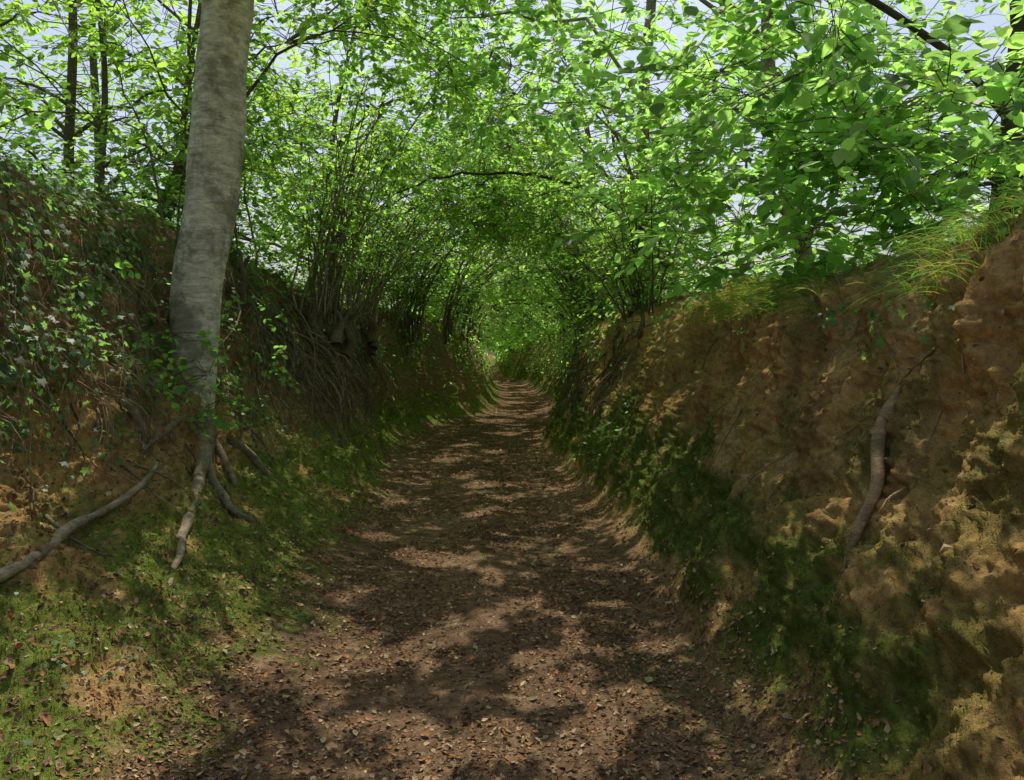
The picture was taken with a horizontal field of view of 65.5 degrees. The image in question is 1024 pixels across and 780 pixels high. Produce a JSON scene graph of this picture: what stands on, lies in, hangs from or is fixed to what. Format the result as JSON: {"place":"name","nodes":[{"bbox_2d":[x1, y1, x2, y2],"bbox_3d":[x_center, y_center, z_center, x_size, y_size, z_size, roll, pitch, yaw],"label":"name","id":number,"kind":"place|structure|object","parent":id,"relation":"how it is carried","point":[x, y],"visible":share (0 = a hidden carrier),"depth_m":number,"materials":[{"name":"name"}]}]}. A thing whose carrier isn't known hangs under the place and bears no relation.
{"place":"outdoors","nodes":[
{"label":"outdoors","id":0,"kind":"place"},
{"bbox_2d":[0,161,495,779],"bbox_3d":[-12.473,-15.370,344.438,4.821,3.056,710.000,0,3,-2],"label":"earth bank","id":1,"kind":"structure","parent":0,"point":[408,375],"depth_m":4.85,"materials":[{"name":"green plant"}]},
{"bbox_2d":[0,455,159,582],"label":"tree root","id":2,"kind":"object","parent":1,"relation":"on","point":[61,533],"visible":0.89,"depth_m":4.02,"materials":[{"name":"grey plant"}]},
{"bbox_2d":[0,366,237,775],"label":"seedlings","id":3,"kind":"object","parent":1,"relation":"on","point":[100,679],"visible":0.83,"depth_m":3.43,"materials":[{"name":"green plant"}]},
{"bbox_2d":[0,0,259,206],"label":"ash sapling","id":4,"kind":"object","parent":1,"relation":"on","point":[114,161],"visible":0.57,"depth_m":8.29,"materials":[{"name":"green plant"}]},
{"bbox_2d":[117,399,146,455],"bbox_3d":[-2.568,0.256,5.390,0.178,0.409,0.083,-1,3,-21],"label":"tree root","id":5,"kind":"object","parent":1,"relation":"on","point":[143,436],"visible":0.65,"depth_m":5.39,"materials":[{"name":"brown plant"}]},
{"bbox_2d":[2,388,275,564],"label":"exposed roots","id":6,"kind":"object","parent":1,"relation":"on","point":[52,521],"visible":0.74,"depth_m":4.94,"materials":[{"name":"brown plant"}]},
{"bbox_2d":[0,156,288,489],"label":"dead vines","id":7,"kind":"object","parent":1,"relation":"on","point":[50,407],"visible":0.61,"depth_m":5.23,"materials":[{"name":"brown plant"}]},
{"bbox_2d":[0,138,311,514],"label":"ivy","id":8,"kind":"object","parent":1,"relation":"on","point":[19,164],"visible":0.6,"depth_m":5.32,"materials":[{"name":"green plant"}]},
{"bbox_2d":[44,252,299,437],"bbox_3d":[-2.418,-0.292,6.351,0.880,1.285,3.046,0,3,9],"label":"bramble bush","id":9,"kind":"object","parent":1,"relation":"on","point":[180,389],"visible":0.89,"depth_m":5.89,"materials":[{"name":"green plant"}]},
{"bbox_2d":[0,0,360,244],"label":"ash sapling","id":10,"kind":"object","parent":1,"relation":"on","point":[175,62],"visible":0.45,"depth_m":8.76,"materials":[{"name":"green plant"}]},
{"bbox_2d":[102,0,328,306],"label":"hazel shrub","id":11,"kind":"object","parent":1,"relation":"on","point":[170,129],"visible":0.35,"depth_m":8.09,"materials":[{"name":"green plant"}]},
{"bbox_2d":[0,0,549,585],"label":"beech tree","id":12,"kind":"object","parent":1,"relation":"on","point":[216,144],"visible":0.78,"depth_m":6.37,"materials":[{"name":"grey plant"}]},
{"bbox_2d":[0,0,574,301],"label":"hazel tree","id":13,"kind":"object","parent":1,"relation":"on","point":[362,38],"visible":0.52,"depth_m":9.44,"materials":[{"name":"green plant"}]},
{"bbox_2d":[164,213,452,398],"bbox_3d":[-4.229,-1.119,14.113,4.942,2.356,11.888,0,3,3],"label":"ivy","id":14,"kind":"object","parent":1,"relation":"on","point":[302,285],"visible":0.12,"depth_m":10.51,"materials":[{"name":"green plant"}]},
{"bbox_2d":[219,265,398,455],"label":"hanging roots","id":15,"kind":"object","parent":1,"relation":"hanging from","point":[364,381],"visible":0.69,"depth_m":9.71,"materials":[{"name":"brown plant"}]},
{"bbox_2d":[195,46,464,358],"bbox_3d":[-2.141,-2.255,10.740,3.093,3.910,3.163,0,3,-2],"label":"hazel shrub","id":16,"kind":"object","parent":1,"relation":"on","point":[341,326],"visible":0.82,"depth_m":10.31,"materials":[{"name":"green plant"}]},
{"bbox_2d":[93,0,577,296],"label":"hazel tree","id":17,"kind":"object","parent":1,"relation":"on","point":[407,152],"visible":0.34,"depth_m":12.24,"materials":[{"name":"green plant"}]},
{"bbox_2d":[359,204,473,355],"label":"hazel shrub","id":18,"kind":"object","parent":1,"relation":"on","point":[397,305],"visible":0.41,"depth_m":17.15,"materials":[{"name":"green plant"}]},
{"bbox_2d":[306,144,555,314],"bbox_3d":[-1.703,-4.052,19.822,6.351,4.489,5.676,0,3,-2],"label":"hazel tree","id":19,"kind":"object","parent":1,"relation":"on","point":[489,239],"visible":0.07,"depth_m":19.38,"materials":[{"name":"green plant"}]},
{"bbox_2d":[389,204,489,342],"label":"hazel shrub","id":20,"kind":"object","parent":1,"relation":"on","point":[417,328],"visible":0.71,"depth_m":17.38,"materials":[{"name":"green plant"}]},
{"bbox_2d":[425,232,507,344],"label":"hazel shrub","id":21,"kind":"object","parent":1,"relation":"on","point":[448,329],"visible":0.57,"depth_m":20.40,"materials":[{"name":"green plant"}]},
{"bbox_2d":[402,209,557,335],"bbox_3d":[-0.922,-3.576,23.970,5.772,4.231,6.049,0,3,-2],"label":"hazel tree","id":22,"kind":"object","parent":1,"relation":"on","point":[500,267],"visible":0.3,"depth_m":23.46,"materials":[{"name":"green plant"}]},
{"bbox_2d":[453,245,524,343],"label":"hazel shrub","id":23,"kind":"object","parent":1,"relation":"on","point":[468,311],"visible":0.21,"depth_m":23.91,"materials":[{"name":"green plant"}]},
{"bbox_2d":[433,242,551,327],"bbox_3d":[-1.124,-3.767,28.566,5.987,4.264,6.752,0,3,-2],"label":"hazel tree","id":24,"kind":"object","parent":1,"relation":"on","point":[503,303],"visible":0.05,"depth_m":28.38,"materials":[{"name":"green plant"}]},
{"bbox_2d":[467,278,517,343],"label":"hazel shrub","id":25,"kind":"object","parent":1,"relation":"on","point":[473,323],"visible":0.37,"depth_m":29.23,"materials":[{"name":"green plant"}]},
{"bbox_2d":[480,324,513,346],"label":"hazel tree","id":26,"kind":"object","parent":1,"relation":"on","point":[490,337],"visible":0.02,"depth_m":44.63,"materials":[{"name":"green plant"}]},
{"bbox_2d":[465,261,542,348],"bbox_3d":[-0.956,-3.902,33.410,5.335,4.414,7.382,0,3,-2],"label":"hazel tree","id":27,"kind":"object","parent":1,"relation":"on","point":[496,320],"visible":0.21,"depth_m":33.33,"materials":[{"name":"green plant"}]},
{"bbox_2d":[476,282,533,352],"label":"hazel tree","id":28,"kind":"object","parent":1,"relation":"on","point":[503,321],"visible":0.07,"depth_m":37.77,"materials":[{"name":"green plant"}]},
{"bbox_2d":[0,191,1023,779],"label":"moss","id":29,"kind":"object","parent":1,"relation":"on","point":[482,529],"visible":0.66,"depth_m":3.83,"materials":[{"name":"green plant"}]},
{"bbox_2d":[295,132,491,356],"bbox_3d":[-1.958,-2.408,13.265,3.143,3.725,3.714,1,3,24],"label":"hazel shrub","id":30,"kind":"object","parent":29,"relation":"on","point":[369,340],"visible":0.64,"depth_m":13.15,"materials":[{"name":"green plant"}]},
{"bbox_2d":[171,355,777,779],"bbox_3d":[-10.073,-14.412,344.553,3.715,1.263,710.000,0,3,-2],"label":"dirt path","id":31,"kind":"structure","parent":0,"point":[511,393],"depth_m":4.30,"materials":[{"name":"brown soil"}]},
{"bbox_2d":[0,209,1023,779],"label":"leaf litter","id":32,"kind":"object","parent":31,"relation":"on","point":[350,749],"visible":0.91,"depth_m":3.84,"materials":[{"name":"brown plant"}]},
{"bbox_2d":[0,0,1009,354],"label":"sky","id":33,"kind":"structure","parent":0,"point":[992,20],"materials":[{"name":"white"}]},
{"bbox_2d":[490,210,1023,779],"bbox_3d":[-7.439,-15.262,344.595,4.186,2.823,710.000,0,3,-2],"label":"earth bank","id":34,"kind":"structure","parent":0,"point":[830,402],"depth_m":3.69,"materials":[{"name":"brown soil"}]},
{"bbox_2d":[297,277,619,401],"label":"undergrowth","id":35,"kind":"object","parent":34,"relation":"on","point":[483,354],"visible":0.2,"depth_m":26.30,"materials":[{"name":"green plant"}]},
{"bbox_2d":[493,347,509,367],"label":"undergrowth","id":36,"kind":"object","parent":34,"relation":"on","point":[500,359],"visible":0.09,"depth_m":64.51,"materials":[{"name":"green plant"}]},
{"bbox_2d":[9,133,1023,294],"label":"undergrowth","id":37,"kind":"object","parent":34,"relation":"on","point":[1019,167],"visible":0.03,"depth_m":6.73,"materials":[{"name":"green plant"}]},
{"bbox_2d":[469,299,569,359],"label":"distant trees","id":38,"kind":"object","parent":34,"relation":"on","point":[507,342],"visible":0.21,"depth_m":48.07,"materials":[{"name":"green plant"}]},
{"bbox_2d":[497,315,548,358],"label":"hazel tree","id":39,"kind":"object","parent":34,"relation":"on","point":[526,340],"visible":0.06,"depth_m":45.45,"materials":[{"name":"green plant"}]},
{"bbox_2d":[497,284,558,349],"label":"hazel tree","id":40,"kind":"object","parent":34,"relation":"on","point":[536,326],"visible":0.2,"depth_m":37.97,"materials":[{"name":"green plant"}]},
{"bbox_2d":[497,251,568,341],"bbox_3d":[1.579,-4.019,33.564,4.991,4.200,7.336,0,3,-2],"label":"hazel tree","id":41,"kind":"object","parent":34,"relation":"on","point":[519,311],"visible":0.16,"depth_m":33.32,"materials":[{"name":"green plant"}]},
{"bbox_2d":[493,253,574,323],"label":"hazel tree","id":42,"kind":"object","parent":34,"relation":"on","point":[536,303],"visible":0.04,"depth_m":28.69,"materials":[{"name":"green plant"}]},
{"bbox_2d":[489,204,586,336],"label":"hazel shrub","id":43,"kind":"object","parent":34,"relation":"on","point":[535,262],"visible":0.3,"depth_m":19.07,"materials":[{"name":"green plant"}]},
{"bbox_2d":[493,236,598,324],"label":"hazel shrub","id":44,"kind":"object","parent":34,"relation":"on","point":[554,283],"visible":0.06,"depth_m":20.72,"materials":[{"name":"green plant"}]},
{"bbox_2d":[481,207,626,334],"bbox_3d":[1.812,-3.622,24.051,5.091,4.145,6.085,0,3,11],"label":"hazel tree","id":45,"kind":"object","parent":34,"relation":"on","point":[524,274],"visible":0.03,"depth_m":24.09,"materials":[{"name":"green plant"}]},
{"bbox_2d":[535,284,573,340],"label":"hazel shrub","id":46,"kind":"object","parent":34,"relation":"on","point":[564,333],"visible":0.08,"depth_m":29.67,"materials":[{"name":"green plant"}]},
{"bbox_2d":[534,261,578,332],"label":"hazel shrub","id":47,"kind":"object","parent":34,"relation":"on","point":[558,297],"visible":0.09,"depth_m":25.58,"materials":[{"name":"green plant"}]},
{"bbox_2d":[498,203,629,336],"bbox_3d":[1.601,-2.042,15.905,3.175,3.377,2.730,-2,3,-42],"label":"hazel shrub","id":48,"kind":"object","parent":34,"relation":"on","point":[570,291],"visible":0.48,"depth_m":15.44,"materials":[{"name":"green plant"}]},
{"bbox_2d":[432,106,712,312],"bbox_3d":[1.634,-4.004,18.984,6.805,5.519,7.795,0,3,-2],"label":"hazel tree","id":49,"kind":"object","parent":34,"relation":"on","point":[544,237],"visible":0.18,"depth_m":17.14,"materials":[{"name":"green plant"}]},
{"bbox_2d":[367,0,784,328],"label":"birch tree","id":50,"kind":"object","parent":34,"relation":"on","point":[521,154],"visible":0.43,"depth_m":13.23,"materials":[{"name":"green plant"}]},
{"bbox_2d":[396,171,640,237],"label":"overhanging branch","id":51,"kind":"object","parent":50,"relation":"attached to","point":[496,173],"visible":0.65,"depth_m":13.18,"materials":[{"name":"brown plant"}]},
{"bbox_2d":[557,378,638,480],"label":"seedlings","id":52,"kind":"object","parent":34,"relation":"on","point":[618,428],"visible":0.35,"depth_m":9.82,"materials":[{"name":"green plant"}]},
{"bbox_2d":[551,321,653,446],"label":"hanging roots","id":53,"kind":"object","parent":34,"relation":"hanging from","point":[573,375],"visible":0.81,"depth_m":12.05,"materials":[{"name":"brown plant"}]},
{"bbox_2d":[514,152,730,338],"bbox_3d":[1.712,-1.677,10.753,2.452,3.100,4.029,-1,3,-28],"label":"hazel shrub","id":54,"kind":"object","parent":34,"relation":"on","point":[634,278],"visible":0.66,"depth_m":10.97,"materials":[{"name":"green plant"}]},
{"bbox_2d":[549,265,781,404],"bbox_3d":[3.414,-1.156,20.831,4.896,2.676,18.988,0,3,3],"label":"ivy","id":55,"kind":"object","parent":34,"relation":"on","point":[586,349],"visible":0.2,"depth_m":12.88,"materials":[{"name":"green plant"}]},
{"bbox_2d":[376,0,1023,315],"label":"lime tree","id":56,"kind":"object","parent":34,"relation":"on","point":[787,143],"visible":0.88,"depth_m":5.89,"materials":[{"name":"green plant"}]},
{"bbox_2d":[594,300,986,516],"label":"exposed roots","id":57,"kind":"object","parent":34,"relation":"on","point":[899,383],"visible":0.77,"depth_m":4.57,"materials":[{"name":"brown plant"}]},
{"bbox_2d":[603,220,1008,389],"bbox_3d":[3.831,-0.772,7.584,4.824,1.296,9.094,0,3,-2],"label":"ivy","id":58,"kind":"object","parent":34,"relation":"on","point":[871,315],"visible":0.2,"depth_m":4.51,"materials":[{"name":"green plant"}]},
{"bbox_2d":[668,180,1023,332],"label":"grass","id":59,"kind":"structure","parent":34,"relation":"on","point":[773,283],"depth_m":3.98,"materials":[{"name":"green plant"}]},
{"bbox_2d":[696,0,1023,259],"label":"hazel tree","id":60,"kind":"object","parent":34,"relation":"on","point":[1010,172],"visible":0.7,"depth_m":5.10,"materials":[{"name":"green plant"}]},
{"bbox_2d":[840,385,901,577],"bbox_3d":[1.653,0.400,3.643,0.096,0.840,0.526,2,3,42],"label":"tree root","id":61,"kind":"object","parent":34,"relation":"on","point":[878,442],"visible":0.9,"depth_m":3.62,"materials":[{"name":"brown plant"}]},
{"bbox_3d":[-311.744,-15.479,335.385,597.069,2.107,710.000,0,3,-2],"label":"ground","id":62,"kind":"structure","parent":0,"visible":0},
{"bbox_2d":[0,0,169,195],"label":"ash sapling","id":63,"kind":"object","parent":62,"relation":"on","point":[24,9],"visible":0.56,"depth_m":8.01,"materials":[{"name":"green plant"}]},
{"bbox_2d":[0,0,193,206],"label":"ash sapling","id":64,"kind":"object","parent":62,"relation":"on","point":[69,128],"visible":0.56,"depth_m":8.68,"materials":[{"name":"green plant"}]},
{"bbox_2d":[0,0,196,225],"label":"ash sapling","id":65,"kind":"object","parent":62,"relation":"on","point":[96,74],"visible":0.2,"depth_m":10.43,"materials":[{"name":"green plant"}]},
{"bbox_2d":[0,0,365,267],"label":"ash sapling","id":66,"kind":"object","parent":62,"relation":"on","point":[198,18],"visible":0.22,"depth_m":10.05,"materials":[{"name":"green plant"}]},
{"bbox_2d":[239,69,550,309],"bbox_3d":[-2.296,-3.748,16.019,6.768,4.756,5.512,0,3,-2],"label":"hazel tree","id":67,"kind":"object","parent":62,"relation":"on","point":[442,199],"visible":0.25,"depth_m":16.07,"materials":[{"name":"green plant"}]},
{"bbox_3d":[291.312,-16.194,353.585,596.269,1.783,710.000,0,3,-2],"label":"ground","id":68,"kind":"structure","parent":0,"visible":0},
{"bbox_2d":[540,0,1023,275],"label":"oak tree","id":69,"kind":"object","parent":68,"relation":"on","point":[1007,131],"visible":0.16,"depth_m":7.43,"materials":[{"name":"green plant"}]}
]}

